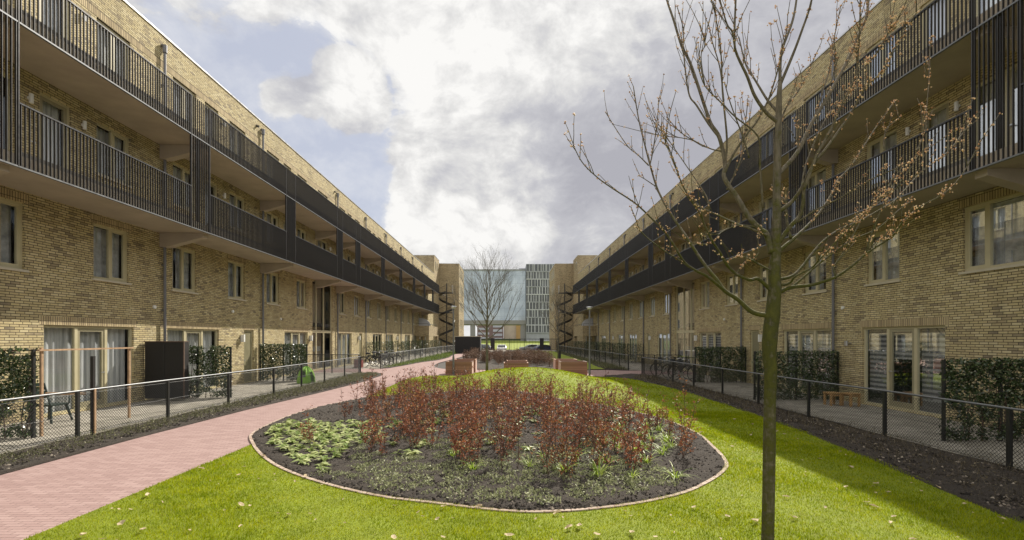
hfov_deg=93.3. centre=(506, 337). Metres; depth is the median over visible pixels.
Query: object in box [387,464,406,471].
sage clump
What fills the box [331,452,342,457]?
leafy rosette
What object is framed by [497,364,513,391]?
beech sapling
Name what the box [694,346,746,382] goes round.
ivy screen
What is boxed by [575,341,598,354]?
ivy screen
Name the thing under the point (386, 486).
sage clump
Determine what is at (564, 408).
beech sapling
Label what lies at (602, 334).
glazed door
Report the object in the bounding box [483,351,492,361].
beech bush
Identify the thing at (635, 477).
sage clump
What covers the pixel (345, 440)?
leafy rosette
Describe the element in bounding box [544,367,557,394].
beech sapling
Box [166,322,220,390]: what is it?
glazed door
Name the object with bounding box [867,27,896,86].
window
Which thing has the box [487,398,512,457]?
beech sapling
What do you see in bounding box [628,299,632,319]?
window
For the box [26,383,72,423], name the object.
garden chair
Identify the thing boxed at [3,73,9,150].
glazed door
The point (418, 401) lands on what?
beech sapling
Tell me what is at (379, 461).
sage clump
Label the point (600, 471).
daylily
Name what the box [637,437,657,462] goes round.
beech sapling
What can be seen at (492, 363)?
planting bed
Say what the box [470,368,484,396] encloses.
beech sapling
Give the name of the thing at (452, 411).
beech sapling
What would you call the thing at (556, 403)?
beech sapling
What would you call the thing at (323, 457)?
leafy rosette
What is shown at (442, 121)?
sky
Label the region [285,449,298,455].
leafy rosette
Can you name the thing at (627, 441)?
beech sapling
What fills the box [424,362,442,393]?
beech sapling
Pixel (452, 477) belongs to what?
sage clump
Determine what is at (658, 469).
sage clump
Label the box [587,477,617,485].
sage clump
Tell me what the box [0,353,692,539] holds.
footpath
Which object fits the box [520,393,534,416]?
beech sapling
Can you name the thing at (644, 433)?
beech sapling
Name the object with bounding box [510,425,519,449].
beech sapling
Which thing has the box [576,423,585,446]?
beech sapling
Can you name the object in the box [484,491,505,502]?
sage clump
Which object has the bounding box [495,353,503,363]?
beech bush
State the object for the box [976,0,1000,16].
glazed door
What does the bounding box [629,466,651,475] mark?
sage clump
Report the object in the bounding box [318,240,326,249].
glazed door
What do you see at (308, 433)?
beech sapling
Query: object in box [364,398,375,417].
beech sapling
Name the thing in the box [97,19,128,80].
window
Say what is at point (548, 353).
beech bush
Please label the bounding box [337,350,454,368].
patio
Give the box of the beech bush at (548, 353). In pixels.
[543,350,552,364]
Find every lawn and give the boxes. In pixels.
[26,367,1023,539]
[481,341,548,349]
[539,351,602,368]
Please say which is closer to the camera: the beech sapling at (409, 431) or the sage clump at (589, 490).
the sage clump at (589, 490)
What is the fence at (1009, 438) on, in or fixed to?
on the soil strip at (947, 487)
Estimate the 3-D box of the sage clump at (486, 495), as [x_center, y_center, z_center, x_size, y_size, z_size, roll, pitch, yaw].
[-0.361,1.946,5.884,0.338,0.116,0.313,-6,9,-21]
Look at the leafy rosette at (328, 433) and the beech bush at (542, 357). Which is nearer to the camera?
the leafy rosette at (328, 433)
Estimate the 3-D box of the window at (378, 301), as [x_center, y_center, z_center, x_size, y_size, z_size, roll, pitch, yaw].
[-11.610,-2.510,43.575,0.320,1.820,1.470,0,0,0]
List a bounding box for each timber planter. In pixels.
[446,361,473,374]
[454,359,476,372]
[504,362,527,367]
[507,360,526,361]
[553,359,576,369]
[558,361,586,374]
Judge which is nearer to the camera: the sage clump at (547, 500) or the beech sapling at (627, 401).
the sage clump at (547, 500)
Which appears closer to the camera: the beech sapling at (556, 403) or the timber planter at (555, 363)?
the beech sapling at (556, 403)
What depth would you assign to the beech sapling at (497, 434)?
7.11 m
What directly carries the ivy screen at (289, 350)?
on the patio at (55, 420)
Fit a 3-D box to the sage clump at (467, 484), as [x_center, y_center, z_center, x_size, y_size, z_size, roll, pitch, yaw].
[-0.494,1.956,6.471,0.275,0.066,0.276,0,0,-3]
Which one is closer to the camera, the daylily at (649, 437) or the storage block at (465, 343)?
the daylily at (649, 437)
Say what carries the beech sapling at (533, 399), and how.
on the planting bed at (336, 464)
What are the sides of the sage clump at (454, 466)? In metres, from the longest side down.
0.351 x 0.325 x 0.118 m
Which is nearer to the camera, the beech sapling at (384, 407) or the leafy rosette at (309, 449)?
the leafy rosette at (309, 449)
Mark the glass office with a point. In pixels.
(519, 318)
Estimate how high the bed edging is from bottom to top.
0.226 m
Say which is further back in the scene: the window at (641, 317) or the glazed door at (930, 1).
the window at (641, 317)
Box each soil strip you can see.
[0,373,381,474]
[383,353,457,367]
[554,351,621,369]
[605,373,1023,523]
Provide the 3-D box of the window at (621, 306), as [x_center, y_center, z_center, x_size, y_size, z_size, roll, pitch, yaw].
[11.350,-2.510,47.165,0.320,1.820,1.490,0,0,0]
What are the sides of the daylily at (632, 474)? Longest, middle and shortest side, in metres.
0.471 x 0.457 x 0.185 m
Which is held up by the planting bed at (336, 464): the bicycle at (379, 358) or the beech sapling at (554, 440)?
the beech sapling at (554, 440)
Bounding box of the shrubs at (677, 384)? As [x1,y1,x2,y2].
[634,373,1023,510]
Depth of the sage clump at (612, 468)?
7.11 m
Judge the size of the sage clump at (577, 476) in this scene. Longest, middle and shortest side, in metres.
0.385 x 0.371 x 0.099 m
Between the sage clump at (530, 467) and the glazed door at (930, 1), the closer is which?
the sage clump at (530, 467)
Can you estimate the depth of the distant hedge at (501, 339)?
224.00 m
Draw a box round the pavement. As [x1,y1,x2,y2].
[481,350,555,350]
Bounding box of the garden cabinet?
[143,341,188,398]
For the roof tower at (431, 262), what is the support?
on the ground at (441, 365)
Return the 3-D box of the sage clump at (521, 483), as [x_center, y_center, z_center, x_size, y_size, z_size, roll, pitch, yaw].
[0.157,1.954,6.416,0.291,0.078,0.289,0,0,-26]
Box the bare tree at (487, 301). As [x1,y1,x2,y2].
[443,245,533,370]
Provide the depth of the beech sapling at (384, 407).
11.89 m
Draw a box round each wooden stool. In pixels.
[823,392,841,405]
[841,392,860,406]
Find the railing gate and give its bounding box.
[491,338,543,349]
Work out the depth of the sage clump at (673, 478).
6.64 m
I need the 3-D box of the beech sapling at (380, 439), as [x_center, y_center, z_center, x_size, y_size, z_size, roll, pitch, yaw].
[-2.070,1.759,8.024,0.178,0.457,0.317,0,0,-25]
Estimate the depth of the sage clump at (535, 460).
7.52 m
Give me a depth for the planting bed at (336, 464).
7.62 m
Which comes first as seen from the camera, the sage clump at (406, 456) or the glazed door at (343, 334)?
the sage clump at (406, 456)
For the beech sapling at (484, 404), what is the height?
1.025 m
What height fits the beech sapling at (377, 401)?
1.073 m
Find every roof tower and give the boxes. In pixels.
[414,255,438,345]
[573,255,597,347]
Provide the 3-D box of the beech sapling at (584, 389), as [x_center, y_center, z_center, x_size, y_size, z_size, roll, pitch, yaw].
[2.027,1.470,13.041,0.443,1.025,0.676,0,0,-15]
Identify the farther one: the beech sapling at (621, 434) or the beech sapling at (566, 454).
the beech sapling at (621, 434)
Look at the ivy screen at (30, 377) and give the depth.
9.60 m
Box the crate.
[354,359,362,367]
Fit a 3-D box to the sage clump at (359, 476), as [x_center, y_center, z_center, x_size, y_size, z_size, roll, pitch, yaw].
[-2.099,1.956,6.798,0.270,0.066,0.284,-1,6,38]
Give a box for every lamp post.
[450,306,455,374]
[586,306,592,375]
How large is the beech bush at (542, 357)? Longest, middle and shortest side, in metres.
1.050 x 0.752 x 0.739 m
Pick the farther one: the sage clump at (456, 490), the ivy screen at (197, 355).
the ivy screen at (197, 355)
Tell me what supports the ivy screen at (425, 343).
on the patio at (367, 367)
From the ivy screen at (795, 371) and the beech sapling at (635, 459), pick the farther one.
the ivy screen at (795, 371)
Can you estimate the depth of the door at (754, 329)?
22.13 m
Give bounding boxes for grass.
[378,367,762,417]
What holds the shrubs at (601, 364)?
on the soil strip at (596, 365)
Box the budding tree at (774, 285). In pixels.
[564,0,1002,539]
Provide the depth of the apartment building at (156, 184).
15.12 m
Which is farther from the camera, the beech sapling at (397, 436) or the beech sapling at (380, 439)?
the beech sapling at (397, 436)
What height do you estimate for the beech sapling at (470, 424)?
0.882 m
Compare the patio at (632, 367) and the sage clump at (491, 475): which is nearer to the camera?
the sage clump at (491, 475)
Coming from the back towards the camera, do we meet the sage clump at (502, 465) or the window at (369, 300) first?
the window at (369, 300)
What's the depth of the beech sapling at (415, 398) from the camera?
10.89 m
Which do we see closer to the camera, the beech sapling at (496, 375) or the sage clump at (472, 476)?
the sage clump at (472, 476)
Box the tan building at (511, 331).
[504,325,519,338]
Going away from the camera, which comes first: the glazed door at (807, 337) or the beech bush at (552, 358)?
the glazed door at (807, 337)
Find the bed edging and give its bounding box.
[249,389,728,512]
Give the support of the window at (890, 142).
in the apartment building at (906, 309)
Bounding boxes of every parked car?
[481,345,490,349]
[497,345,506,349]
[519,344,536,349]
[533,345,550,349]
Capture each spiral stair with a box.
[438,283,454,347]
[556,284,572,345]
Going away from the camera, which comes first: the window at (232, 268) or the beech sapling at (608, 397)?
the beech sapling at (608, 397)
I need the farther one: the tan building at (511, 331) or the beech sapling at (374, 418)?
the tan building at (511, 331)
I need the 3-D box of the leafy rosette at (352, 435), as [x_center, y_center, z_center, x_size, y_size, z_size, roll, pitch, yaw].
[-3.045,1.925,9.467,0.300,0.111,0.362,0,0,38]
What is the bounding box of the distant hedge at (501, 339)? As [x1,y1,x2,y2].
[481,339,519,340]
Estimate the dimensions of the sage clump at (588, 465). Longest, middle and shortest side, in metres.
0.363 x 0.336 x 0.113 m
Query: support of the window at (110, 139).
in the apartment building at (156, 184)
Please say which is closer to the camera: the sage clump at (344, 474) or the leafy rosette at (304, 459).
the sage clump at (344, 474)
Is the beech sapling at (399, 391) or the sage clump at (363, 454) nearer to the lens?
the sage clump at (363, 454)
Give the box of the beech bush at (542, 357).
[539,351,545,364]
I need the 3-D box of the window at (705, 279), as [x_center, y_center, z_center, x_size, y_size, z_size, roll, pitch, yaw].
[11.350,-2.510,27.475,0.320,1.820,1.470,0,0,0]
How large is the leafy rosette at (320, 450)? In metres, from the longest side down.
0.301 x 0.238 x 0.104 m
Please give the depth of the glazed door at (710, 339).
27.03 m
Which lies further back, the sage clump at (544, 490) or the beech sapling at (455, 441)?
the beech sapling at (455, 441)
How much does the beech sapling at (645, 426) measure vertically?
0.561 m
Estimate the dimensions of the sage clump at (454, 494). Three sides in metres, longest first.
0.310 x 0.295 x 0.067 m
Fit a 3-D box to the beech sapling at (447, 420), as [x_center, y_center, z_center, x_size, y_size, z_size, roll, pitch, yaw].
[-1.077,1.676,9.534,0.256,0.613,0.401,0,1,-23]
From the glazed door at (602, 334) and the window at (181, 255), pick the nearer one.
the window at (181, 255)
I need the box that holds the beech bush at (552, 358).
[546,357,553,366]
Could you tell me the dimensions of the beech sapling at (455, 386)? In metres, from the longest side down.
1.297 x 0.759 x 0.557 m
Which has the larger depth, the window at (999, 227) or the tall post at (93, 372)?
the window at (999, 227)
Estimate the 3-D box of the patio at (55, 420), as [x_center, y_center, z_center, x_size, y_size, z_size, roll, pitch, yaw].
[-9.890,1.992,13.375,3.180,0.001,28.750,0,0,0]
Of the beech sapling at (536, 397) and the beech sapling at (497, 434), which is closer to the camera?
the beech sapling at (497, 434)
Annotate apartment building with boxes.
[0,0,438,424]
[573,0,1023,433]
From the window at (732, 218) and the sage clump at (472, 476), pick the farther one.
the window at (732, 218)
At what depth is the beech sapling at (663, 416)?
10.46 m
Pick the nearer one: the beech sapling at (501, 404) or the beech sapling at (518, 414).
the beech sapling at (518, 414)
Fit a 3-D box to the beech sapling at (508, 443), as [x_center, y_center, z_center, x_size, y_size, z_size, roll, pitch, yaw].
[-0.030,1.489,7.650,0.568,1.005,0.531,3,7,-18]
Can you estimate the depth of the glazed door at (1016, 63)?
10.95 m
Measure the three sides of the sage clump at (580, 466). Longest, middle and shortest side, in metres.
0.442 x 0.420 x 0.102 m
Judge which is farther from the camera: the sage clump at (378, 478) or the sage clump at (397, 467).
the sage clump at (397, 467)
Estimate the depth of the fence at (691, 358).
26.99 m
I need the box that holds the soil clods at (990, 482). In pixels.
[657,382,1023,518]
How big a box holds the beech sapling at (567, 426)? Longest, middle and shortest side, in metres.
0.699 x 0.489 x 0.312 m
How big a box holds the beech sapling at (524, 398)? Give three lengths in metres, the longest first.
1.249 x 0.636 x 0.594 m
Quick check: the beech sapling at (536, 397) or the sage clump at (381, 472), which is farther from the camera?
the beech sapling at (536, 397)
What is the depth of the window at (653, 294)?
37.51 m
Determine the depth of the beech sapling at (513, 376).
15.89 m
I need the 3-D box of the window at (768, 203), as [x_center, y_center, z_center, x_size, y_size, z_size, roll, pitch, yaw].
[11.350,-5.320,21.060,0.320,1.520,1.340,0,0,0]
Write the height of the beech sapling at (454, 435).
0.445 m
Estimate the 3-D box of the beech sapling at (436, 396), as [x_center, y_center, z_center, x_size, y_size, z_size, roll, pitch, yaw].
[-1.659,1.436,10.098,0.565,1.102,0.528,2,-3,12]
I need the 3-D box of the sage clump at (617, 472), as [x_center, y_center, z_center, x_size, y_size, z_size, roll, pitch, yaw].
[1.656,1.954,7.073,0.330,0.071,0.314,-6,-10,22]
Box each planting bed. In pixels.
[252,389,724,509]
[477,357,552,368]
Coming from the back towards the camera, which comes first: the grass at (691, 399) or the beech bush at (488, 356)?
the beech bush at (488, 356)
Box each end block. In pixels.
[439,263,463,349]
[549,263,572,349]
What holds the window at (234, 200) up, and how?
in the apartment building at (156, 184)
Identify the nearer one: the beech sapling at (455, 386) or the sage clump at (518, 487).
the sage clump at (518, 487)
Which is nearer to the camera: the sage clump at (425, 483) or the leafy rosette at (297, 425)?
the sage clump at (425, 483)
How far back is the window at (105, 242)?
14.10 m
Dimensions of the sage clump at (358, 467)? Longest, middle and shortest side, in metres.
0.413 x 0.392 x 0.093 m
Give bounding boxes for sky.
[126,0,878,337]
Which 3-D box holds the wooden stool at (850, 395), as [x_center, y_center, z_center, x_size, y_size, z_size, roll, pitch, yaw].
[10.520,1.890,14.800,0.361,0.400,0.361,0,0,-11]
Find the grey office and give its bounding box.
[519,264,553,340]
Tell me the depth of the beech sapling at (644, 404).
10.47 m
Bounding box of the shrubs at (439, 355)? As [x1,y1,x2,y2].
[383,351,456,366]
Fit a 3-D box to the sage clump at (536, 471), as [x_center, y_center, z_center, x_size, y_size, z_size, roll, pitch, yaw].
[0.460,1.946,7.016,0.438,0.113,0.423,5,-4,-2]
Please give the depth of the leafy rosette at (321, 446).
8.58 m
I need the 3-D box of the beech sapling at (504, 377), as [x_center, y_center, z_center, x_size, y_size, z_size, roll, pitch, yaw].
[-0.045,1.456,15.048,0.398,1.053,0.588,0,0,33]
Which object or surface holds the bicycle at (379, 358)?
on the patio at (367, 367)
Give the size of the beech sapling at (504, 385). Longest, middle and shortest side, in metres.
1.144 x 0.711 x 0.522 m
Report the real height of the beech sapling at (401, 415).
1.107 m
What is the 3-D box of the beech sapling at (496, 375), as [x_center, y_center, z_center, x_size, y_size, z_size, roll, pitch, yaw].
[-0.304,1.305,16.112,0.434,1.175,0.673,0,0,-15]
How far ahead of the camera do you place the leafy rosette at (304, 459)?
7.52 m
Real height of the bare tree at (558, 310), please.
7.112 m
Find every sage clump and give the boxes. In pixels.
[310,468,331,475]
[332,471,356,479]
[348,451,373,458]
[351,456,372,461]
[351,472,366,479]
[353,462,376,471]
[357,465,376,472]
[363,473,388,482]
[369,480,395,490]
[370,459,387,463]
[370,464,388,470]
[370,467,394,474]
[376,471,402,481]
[377,482,401,490]
[385,459,403,466]
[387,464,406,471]
[387,476,408,485]
[394,455,418,462]
[395,482,418,490]
[406,463,426,470]
[407,455,422,458]
[413,473,433,483]
[413,480,434,487]
[418,462,436,469]
[419,488,442,494]
[426,443,446,449]
[431,464,450,471]
[437,479,456,486]
[438,459,461,465]
[439,468,463,476]
[439,485,469,495]
[442,474,468,482]
[442,492,464,500]
[443,464,461,470]
[458,468,474,473]
[459,474,482,481]
[461,480,479,486]
[465,490,487,501]
[466,458,489,464]
[473,486,494,493]
[474,462,491,469]
[480,472,500,478]
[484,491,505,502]
[490,477,510,484]
[491,458,514,465]
[491,461,512,469]
[492,488,519,499]
[499,451,515,458]
[499,474,520,480]
[508,480,529,487]
[509,469,531,476]
[513,485,539,491]
[513,488,541,500]
[514,452,531,458]
[516,457,532,465]
[520,474,538,481]
[521,464,539,469]
[523,454,543,459]
[524,468,546,476]
[528,458,548,465]
[528,492,561,504]
[533,487,551,493]
[539,467,559,473]
[540,462,560,470]
[540,478,555,483]
[559,464,585,471]
[559,474,584,480]
[564,481,586,489]
[567,491,592,500]
[570,483,600,495]
[575,470,598,475]
[579,461,597,468]
[581,480,603,489]
[586,473,612,482]
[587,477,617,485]
[590,469,610,477]
[590,484,621,496]
[594,465,616,472]
[608,478,637,489]
[609,458,624,466]
[609,474,627,481]
[610,469,630,473]
[622,458,644,465]
[624,473,653,481]
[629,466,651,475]
[629,478,656,487]
[630,486,649,490]
[640,476,662,483]
[643,462,661,467]
[648,472,666,477]
[649,466,675,473]
[657,477,678,485]
[660,475,683,482]
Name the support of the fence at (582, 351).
on the soil strip at (596, 365)
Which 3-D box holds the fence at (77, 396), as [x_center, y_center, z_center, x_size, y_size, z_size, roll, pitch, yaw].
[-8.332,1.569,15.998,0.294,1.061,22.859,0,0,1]
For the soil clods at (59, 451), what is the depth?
10.24 m
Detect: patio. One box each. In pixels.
[0,372,357,453]
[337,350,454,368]
[562,351,677,369]
[647,374,1023,469]
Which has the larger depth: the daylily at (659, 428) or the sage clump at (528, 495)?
the daylily at (659, 428)
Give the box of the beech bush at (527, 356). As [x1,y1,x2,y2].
[525,353,531,365]
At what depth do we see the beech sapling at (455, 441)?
7.78 m
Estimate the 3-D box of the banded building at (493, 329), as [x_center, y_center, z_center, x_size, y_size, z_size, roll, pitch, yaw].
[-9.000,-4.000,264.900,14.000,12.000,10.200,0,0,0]
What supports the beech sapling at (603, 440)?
on the planting bed at (336, 464)
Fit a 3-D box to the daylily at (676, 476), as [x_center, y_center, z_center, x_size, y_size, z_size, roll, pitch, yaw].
[2.335,1.874,6.677,0.562,0.207,0.597,2,-3,-37]
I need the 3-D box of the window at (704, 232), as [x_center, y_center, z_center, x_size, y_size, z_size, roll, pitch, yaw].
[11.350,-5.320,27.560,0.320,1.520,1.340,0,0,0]
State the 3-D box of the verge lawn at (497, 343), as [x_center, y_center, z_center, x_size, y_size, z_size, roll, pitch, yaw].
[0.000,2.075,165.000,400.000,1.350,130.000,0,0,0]
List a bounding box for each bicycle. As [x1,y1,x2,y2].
[361,351,384,367]
[365,350,390,365]
[369,351,393,366]
[378,350,401,364]
[650,356,679,376]
[661,357,688,378]
[667,359,692,379]
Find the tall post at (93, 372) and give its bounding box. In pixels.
[90,356,95,434]
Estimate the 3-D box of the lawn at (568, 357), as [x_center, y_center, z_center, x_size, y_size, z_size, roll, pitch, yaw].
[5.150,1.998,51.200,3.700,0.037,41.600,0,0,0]
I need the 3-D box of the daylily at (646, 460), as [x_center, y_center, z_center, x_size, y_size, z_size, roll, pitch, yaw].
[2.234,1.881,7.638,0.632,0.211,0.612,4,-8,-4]
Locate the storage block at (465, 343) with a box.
[455,336,481,352]
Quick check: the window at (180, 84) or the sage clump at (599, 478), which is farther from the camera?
the window at (180, 84)
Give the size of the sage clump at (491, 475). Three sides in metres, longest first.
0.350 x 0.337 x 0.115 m
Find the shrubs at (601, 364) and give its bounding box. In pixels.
[555,351,627,369]
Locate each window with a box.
[0,187,28,272]
[90,214,131,284]
[95,122,133,188]
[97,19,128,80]
[171,244,198,294]
[172,162,194,213]
[173,78,194,128]
[227,255,246,300]
[230,122,243,154]
[230,192,243,230]
[266,271,280,305]
[267,212,277,226]
[296,275,306,309]
[297,227,305,239]
[339,292,345,314]
[354,292,359,316]
[367,300,371,318]
[377,299,380,319]
[394,304,397,321]
[613,305,615,322]
[620,306,623,321]
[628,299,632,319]
[638,301,642,318]
[649,293,654,316]
[662,293,668,315]
[699,277,709,309]
[701,229,708,241]
[725,272,738,306]
[727,214,737,227]
[757,258,769,301]
[759,126,772,157]
[759,195,772,230]
[802,246,826,295]
[803,166,825,216]
[805,85,825,123]
[864,128,897,192]
[864,217,902,286]
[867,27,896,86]
[958,187,1023,274]
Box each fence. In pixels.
[0,356,360,452]
[305,354,359,372]
[380,345,454,368]
[557,345,627,368]
[628,355,681,370]
[641,357,1023,468]
[643,357,705,374]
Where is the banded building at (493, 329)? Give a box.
[477,325,502,338]
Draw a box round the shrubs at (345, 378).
[0,371,376,464]
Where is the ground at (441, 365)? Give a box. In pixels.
[344,338,933,411]
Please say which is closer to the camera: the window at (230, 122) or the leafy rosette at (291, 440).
the leafy rosette at (291, 440)
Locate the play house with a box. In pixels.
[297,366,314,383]
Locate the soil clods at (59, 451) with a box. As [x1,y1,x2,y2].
[0,380,359,469]
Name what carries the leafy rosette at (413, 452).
on the planting bed at (336, 464)
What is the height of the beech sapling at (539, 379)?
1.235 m
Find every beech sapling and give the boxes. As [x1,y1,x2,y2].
[296,405,318,444]
[337,392,353,418]
[350,381,361,400]
[356,400,385,452]
[358,399,369,419]
[359,374,373,400]
[362,375,379,405]
[363,405,381,439]
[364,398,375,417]
[364,412,378,446]
[366,367,382,404]
[366,402,378,423]
[367,388,377,405]
[368,382,390,425]
[373,406,390,434]
[375,432,388,456]
[377,376,388,401]
[377,392,399,419]
[379,390,394,413]
[385,413,408,444]
[388,375,405,402]
[389,368,409,401]
[389,385,413,441]
[392,372,406,409]
[396,378,436,444]
[396,386,419,427]
[397,374,419,413]
[400,385,426,429]
[402,367,414,397]
[402,367,417,406]
[402,416,422,448]
[405,383,419,422]
[407,388,423,424]
[408,384,422,413]
[408,394,435,440]
[414,369,432,401]
[417,380,441,430]
[420,365,437,391]
[420,423,436,444]
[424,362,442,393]
[425,375,447,413]
[427,395,439,424]
[429,394,439,420]
[430,415,445,444]
[432,379,444,401]
[434,377,449,417]
[434,389,451,422]
[445,371,465,416]
[445,404,457,421]
[446,408,455,431]
[446,410,462,440]
[447,365,466,411]
[448,420,469,458]
[449,368,461,398]
[449,408,481,458]
[450,429,459,447]
[452,366,472,416]
[452,386,485,445]
[456,383,472,423]
[456,407,470,430]
[457,380,488,439]
[458,429,476,465]
[460,377,476,413]
[463,386,478,417]
[464,374,479,406]
[467,422,486,453]
[468,434,483,461]
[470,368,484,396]
[471,383,509,451]
[473,407,491,441]
[476,377,490,403]
[477,383,490,422]
[486,379,498,417]
[486,390,500,416]
[487,370,502,399]
[487,374,501,395]
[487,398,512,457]
[487,415,513,471]
[491,402,525,459]
[492,360,500,387]
[495,387,506,406]
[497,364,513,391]
[497,373,512,412]
[497,420,512,450]
[498,371,510,399]
[498,400,521,432]
[499,402,505,433]
[500,378,529,435]
[501,378,515,408]
[502,385,526,424]
[503,386,513,413]
[506,380,535,442]
[508,367,521,392]
[510,405,525,468]
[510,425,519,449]
[515,375,535,415]
[516,374,534,405]
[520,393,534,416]
[526,372,548,408]
[528,383,540,410]
[528,396,560,460]
[529,368,548,399]
[530,400,571,474]
[531,383,542,410]
[534,395,562,444]
[535,385,551,432]
[538,377,558,412]
[538,409,570,465]
[539,401,552,447]
[543,371,562,409]
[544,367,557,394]
[549,408,564,434]
[550,405,576,472]
[551,408,578,443]
[554,394,564,413]
[556,405,574,431]
[556,438,581,478]
[558,380,566,400]
[558,384,573,414]
[558,399,570,420]
[558,403,572,455]
[561,403,592,464]
[567,383,581,409]
[567,391,586,439]
[567,403,584,429]
[572,383,620,455]
[575,379,594,404]
[575,386,592,425]
[575,390,600,434]
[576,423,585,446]
[577,376,591,402]
[579,391,601,437]
[582,399,621,470]
[583,408,600,445]
[584,380,618,426]
[589,421,621,470]
[597,382,618,418]
[600,371,619,420]
[604,406,616,426]
[605,404,628,451]
[609,377,623,411]
[614,388,650,447]
[615,378,632,414]
[616,428,639,464]
[618,381,634,411]
[620,432,633,453]
[620,433,643,470]
[622,392,632,421]
[631,400,638,417]
[633,388,652,425]
[635,415,648,439]
[637,421,650,443]
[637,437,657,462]
[642,390,661,433]
[655,393,667,426]
[662,410,675,434]
[665,416,690,448]
[668,376,703,440]
[673,415,696,457]
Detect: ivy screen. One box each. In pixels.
[0,346,38,437]
[189,345,232,397]
[259,343,308,380]
[365,341,392,361]
[385,341,409,358]
[401,341,422,355]
[412,340,432,353]
[423,340,441,352]
[567,341,588,352]
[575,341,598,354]
[584,341,609,356]
[596,342,622,359]
[610,343,643,362]
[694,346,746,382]
[752,350,841,399]
[938,356,1023,440]
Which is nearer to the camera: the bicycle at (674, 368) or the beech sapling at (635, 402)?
the beech sapling at (635, 402)
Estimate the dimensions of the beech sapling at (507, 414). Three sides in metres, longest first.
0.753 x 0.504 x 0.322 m
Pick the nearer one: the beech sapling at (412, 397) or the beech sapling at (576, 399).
the beech sapling at (576, 399)
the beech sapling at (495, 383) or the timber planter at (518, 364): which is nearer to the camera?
the beech sapling at (495, 383)
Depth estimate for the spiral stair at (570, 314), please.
72.32 m
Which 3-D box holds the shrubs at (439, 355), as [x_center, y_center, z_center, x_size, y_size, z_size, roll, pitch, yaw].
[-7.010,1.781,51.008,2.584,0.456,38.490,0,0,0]
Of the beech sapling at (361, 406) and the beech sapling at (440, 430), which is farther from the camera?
the beech sapling at (361, 406)
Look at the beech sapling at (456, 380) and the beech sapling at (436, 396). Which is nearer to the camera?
the beech sapling at (436, 396)
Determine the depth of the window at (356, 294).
37.22 m
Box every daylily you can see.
[438,446,462,457]
[452,460,482,470]
[517,454,538,465]
[554,458,580,472]
[578,453,624,476]
[592,450,618,462]
[619,468,644,478]
[640,451,663,462]
[643,431,663,440]
[648,421,665,431]
[656,431,677,441]
[658,439,669,450]
[659,463,690,480]
[662,435,677,447]
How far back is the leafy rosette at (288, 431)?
9.81 m
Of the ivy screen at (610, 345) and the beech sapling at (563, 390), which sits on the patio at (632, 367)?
the ivy screen at (610, 345)
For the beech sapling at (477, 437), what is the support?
on the planting bed at (336, 464)
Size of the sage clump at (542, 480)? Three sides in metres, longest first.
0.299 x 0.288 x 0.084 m
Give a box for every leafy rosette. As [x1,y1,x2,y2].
[266,439,282,443]
[275,427,287,431]
[276,444,289,448]
[282,430,294,433]
[282,446,298,452]
[283,435,298,441]
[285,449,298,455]
[286,438,295,444]
[288,431,303,435]
[288,453,304,458]
[290,456,311,464]
[293,423,303,427]
[299,451,320,458]
[304,417,315,422]
[304,447,316,451]
[311,443,329,448]
[313,433,320,440]
[314,455,328,461]
[315,449,327,454]
[315,461,329,467]
[322,428,333,431]
[323,432,337,436]
[327,434,343,439]
[329,447,347,454]
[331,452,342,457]
[335,443,352,447]
[340,439,353,442]
[341,433,358,437]
[344,436,358,439]
[349,422,363,426]
[403,449,421,454]
[418,439,429,444]
[520,446,534,449]
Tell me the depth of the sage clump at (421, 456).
7.85 m
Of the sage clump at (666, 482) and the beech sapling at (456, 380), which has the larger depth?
the beech sapling at (456, 380)
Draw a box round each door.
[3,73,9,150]
[31,92,68,169]
[39,316,136,416]
[40,0,68,40]
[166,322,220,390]
[202,182,216,211]
[243,325,254,381]
[284,327,307,373]
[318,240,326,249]
[339,330,351,365]
[359,331,362,358]
[373,331,381,359]
[385,332,392,355]
[405,333,409,353]
[601,333,605,354]
[617,332,623,356]
[628,331,636,360]
[646,331,649,360]
[657,330,668,366]
[681,241,688,250]
[698,327,721,374]
[749,325,759,382]
[781,322,831,395]
[785,108,795,143]
[785,185,791,227]
[860,316,948,416]
[922,0,948,49]
[922,100,956,174]
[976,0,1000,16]
[976,63,1016,157]
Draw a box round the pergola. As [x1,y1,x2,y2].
[3,347,133,436]
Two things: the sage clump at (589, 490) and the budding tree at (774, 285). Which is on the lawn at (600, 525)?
the budding tree at (774, 285)
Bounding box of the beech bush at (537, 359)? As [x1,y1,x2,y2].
[535,352,543,365]
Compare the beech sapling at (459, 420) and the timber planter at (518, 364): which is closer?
the beech sapling at (459, 420)
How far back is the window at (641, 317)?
40.94 m
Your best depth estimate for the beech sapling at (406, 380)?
15.92 m
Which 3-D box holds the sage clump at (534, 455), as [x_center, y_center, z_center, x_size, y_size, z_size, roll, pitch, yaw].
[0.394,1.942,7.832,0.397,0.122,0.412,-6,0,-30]
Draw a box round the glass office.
[463,269,525,340]
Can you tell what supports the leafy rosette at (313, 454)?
on the planting bed at (336, 464)
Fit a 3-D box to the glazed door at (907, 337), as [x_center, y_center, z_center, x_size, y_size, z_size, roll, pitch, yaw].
[11.344,0.765,13.850,0.218,2.610,3.120,0,0,0]
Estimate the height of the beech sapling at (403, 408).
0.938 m
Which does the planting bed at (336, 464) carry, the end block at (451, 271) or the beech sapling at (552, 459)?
the beech sapling at (552, 459)
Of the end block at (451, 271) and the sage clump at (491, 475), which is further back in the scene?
the end block at (451, 271)

